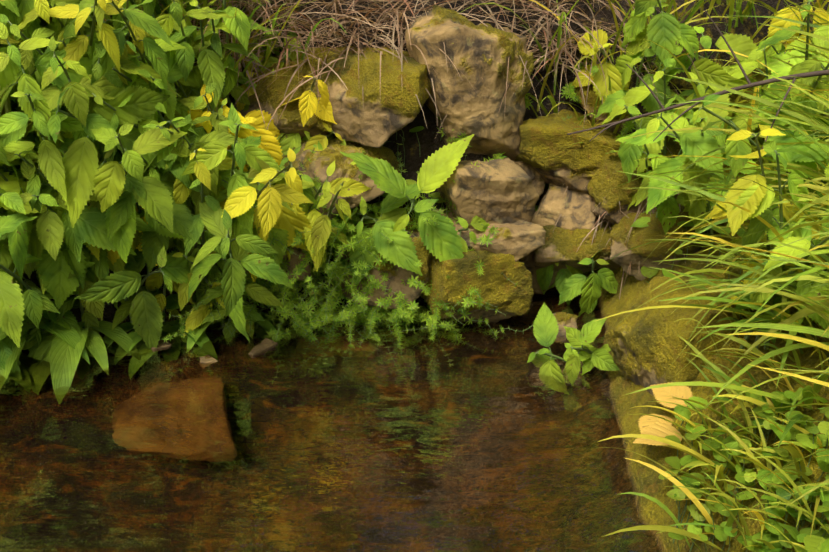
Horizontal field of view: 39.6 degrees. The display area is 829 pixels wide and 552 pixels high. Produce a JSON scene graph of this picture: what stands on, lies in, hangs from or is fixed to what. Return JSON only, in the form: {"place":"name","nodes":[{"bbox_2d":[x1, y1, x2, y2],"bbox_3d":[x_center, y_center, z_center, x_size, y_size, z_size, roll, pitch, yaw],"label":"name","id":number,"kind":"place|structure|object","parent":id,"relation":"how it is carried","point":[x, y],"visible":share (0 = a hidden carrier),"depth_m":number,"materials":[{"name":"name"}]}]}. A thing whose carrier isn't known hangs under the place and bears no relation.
{"place":"outdoors","nodes":[
{"label":"outdoors","id":0,"kind":"place"},
{"bbox_2d":[0,287,660,551],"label":"water","id":1,"kind":"structure","parent":0,"point":[476,438],"depth_m":1.47,"materials":[{"name":"brown liquid"}]},
{"bbox_2d":[200,356,217,362],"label":"rock","id":2,"kind":"object","parent":1,"relation":"in","point":[205,360],"visible":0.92,"depth_m":1.69,"materials":[{"name":"stone"}]},
{"bbox_2d":[553,312,578,336],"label":"rock","id":3,"kind":"object","parent":1,"relation":"in","point":[563,319],"visible":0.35,"depth_m":1.77,"materials":[{"name":"stone"}]},
{"bbox_2d":[13,0,828,551],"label":"ground","id":4,"kind":"structure","parent":0,"point":[625,400],"depth_m":1.78,"materials":[{"name":"soil"}]},
{"bbox_2d":[0,312,276,388],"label":"leaves","id":5,"kind":"object","parent":4,"relation":"on","point":[62,350],"visible":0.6,"depth_m":1.68,"materials":[{"name":"green plant"}]},
{"bbox_2d":[151,340,171,349],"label":"rock","id":6,"kind":"object","parent":4,"relation":"on","point":[162,344],"visible":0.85,"depth_m":1.73,"materials":[{"name":"stone"}]},
{"bbox_2d":[172,242,310,280],"bbox_3d":[-0.278,-0.072,1.799,0.243,0.127,0.149,1,24,2],"label":"rock","id":7,"kind":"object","parent":4,"relation":"on","point":[295,259],"depth_m":1.76,"materials":[{"name":"stone"}]},
{"bbox_2d":[248,338,277,355],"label":"rock","id":8,"kind":"object","parent":4,"relation":"on","point":[265,344],"visible":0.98,"depth_m":1.72,"materials":[{"name":"stone"}]},
{"bbox_2d":[238,53,331,139],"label":"rock","id":9,"kind":"structure","parent":4,"relation":"on","point":[271,97],"depth_m":1.76,"materials":[{"name":"stone"}]},
{"bbox_2d":[282,137,399,219],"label":"rock","id":10,"kind":"structure","parent":4,"relation":"on","point":[323,160],"depth_m":1.75,"materials":[{"name":"stone"}]},
{"bbox_2d":[299,46,430,147],"bbox_3d":[-0.077,-0.282,1.787,0.253,0.132,0.140,15,28,30],"label":"rock","id":11,"kind":"object","parent":4,"relation":"on","point":[376,113],"visible":0.79,"depth_m":1.73,"materials":[{"name":"stone"}]},
{"bbox_2d":[335,211,432,309],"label":"rock","id":12,"kind":"structure","parent":4,"relation":"on","point":[395,275],"depth_m":1.76,"materials":[{"name":"stone"}]},
{"bbox_2d":[0,0,828,385],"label":"leafy plants","id":13,"kind":"object","parent":4,"relation":"on","point":[88,234],"visible":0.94,"depth_m":1.59,"materials":[{"name":"green plant"}]},
{"bbox_2d":[0,0,828,551],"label":"plant stems","id":14,"kind":"object","parent":4,"relation":"on","point":[412,200],"visible":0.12,"depth_m":1.59,"materials":[{"name":"green plant"}]},
{"bbox_2d":[22,2,828,551],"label":"herb leaves","id":15,"kind":"object","parent":4,"relation":"on","point":[722,532],"visible":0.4,"depth_m":1.70,"materials":[{"name":"green plant"}]},
{"bbox_2d":[159,0,725,299],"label":"dry grass","id":16,"kind":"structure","parent":4,"relation":"on","point":[394,11],"depth_m":1.80,"materials":[{"name":"brown plant"}]},
{"bbox_2d":[79,0,828,551],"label":"grass","id":17,"kind":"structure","parent":4,"relation":"on","point":[785,292],"depth_m":1.26,"materials":[{"name":"green plant"}]},
{"bbox_2d":[421,249,533,322],"bbox_3d":[0.088,0.008,1.795,0.157,0.138,0.137,-9,26,-20],"label":"waterline rock","id":18,"kind":"object","parent":4,"relation":"on","point":[494,286],"visible":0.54,"depth_m":1.74,"materials":[{"name":"stone"}]},
{"bbox_2d":[432,209,545,261],"bbox_3d":[0.111,-0.066,1.786,0.176,0.057,0.132,1,24,2],"label":"rock slab","id":19,"kind":"object","parent":18,"relation":"on","point":[518,240],"visible":0.4,"depth_m":1.73,"materials":[{"name":"beige stone"}]},
{"bbox_2d":[437,158,538,228],"bbox_3d":[0.104,-0.129,1.781,0.138,0.115,0.128,-10,26,-22],"label":"rock block","id":20,"kind":"object","parent":19,"relation":"on","point":[498,191],"visible":0.9,"depth_m":1.74,"materials":[{"name":"stone"}]},
{"bbox_2d":[405,4,534,160],"bbox_3d":[0.086,-0.290,1.799,0.197,0.255,0.141,-5,25,-12],"label":"crest rock","id":21,"kind":"object","parent":20,"relation":"on","point":[477,53],"visible":0.92,"depth_m":1.74,"materials":[{"name":"stone"}]},
{"bbox_2d":[513,160,544,195],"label":"rock","id":22,"kind":"object","parent":4,"relation":"on","point":[538,181],"visible":0.19,"depth_m":1.85,"materials":[{"name":"stone"}]},
{"bbox_2d":[518,251,557,293],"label":"rock wall","id":23,"kind":"structure","parent":4,"relation":"on","point":[527,260],"depth_m":1.87,"materials":[{"name":"stone"}]},
{"bbox_2d":[515,109,620,191],"bbox_3d":[0.247,-0.203,1.870,0.196,0.124,0.154,1,24,2],"label":"rock","id":24,"kind":"object","parent":4,"relation":"on","point":[548,154],"visible":0.71,"depth_m":1.80,"materials":[{"name":"stone"}]},
{"bbox_2d":[533,220,620,272],"bbox_3d":[0.296,-0.050,1.874,0.221,0.088,0.149,1,24,2],"label":"rock","id":25,"kind":"object","parent":4,"relation":"on","point":[561,245],"visible":0.35,"depth_m":1.82,"materials":[{"name":"green stone"}]},
{"bbox_2d":[531,183,597,229],"bbox_3d":[0.246,-0.114,1.881,0.117,0.092,0.107,8,25,17],"label":"rock block","id":26,"kind":"object","parent":25,"relation":"on","point":[572,207],"visible":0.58,"depth_m":1.84,"materials":[{"name":"stone"}]},
{"bbox_2d":[569,81,632,134],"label":"rock","id":27,"kind":"object","parent":4,"relation":"on","point":[591,97],"visible":0.19,"depth_m":1.86,"materials":[{"name":"stone"}]},
{"bbox_2d":[587,151,684,224],"bbox_3d":[0.345,-0.148,1.844,0.144,0.130,0.164,-4,24,-10],"label":"rock","id":28,"kind":"object","parent":4,"relation":"on","point":[608,176],"visible":0.44,"depth_m":1.78,"materials":[{"name":"stone"}]},
{"bbox_2d":[633,382,692,445],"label":"fallen leaves","id":29,"kind":"object","parent":4,"relation":"on","point":[654,426],"visible":0.71,"depth_m":1.40,"materials":[{"name":"yellow plant"}]},
{"bbox_2d":[610,211,727,280],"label":"rock","id":30,"kind":"structure","parent":4,"relation":"on","point":[638,236],"depth_m":1.73,"materials":[{"name":"stone"}]},
{"bbox_2d":[604,276,750,395],"bbox_3d":[0.341,0.078,1.529,0.150,0.158,0.192,-14,28,-28],"label":"bank rock","id":31,"kind":"object","parent":4,"relation":"on","point":[647,346],"visible":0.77,"depth_m":1.47,"materials":[{"name":"stone"}]},
{"bbox_2d":[567,10,828,148],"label":"bare twig","id":32,"kind":"object","parent":4,"relation":"on","point":[794,78],"visible":0.98,"depth_m":1.31,"materials":[{"name":"brown wood"}]}
]}

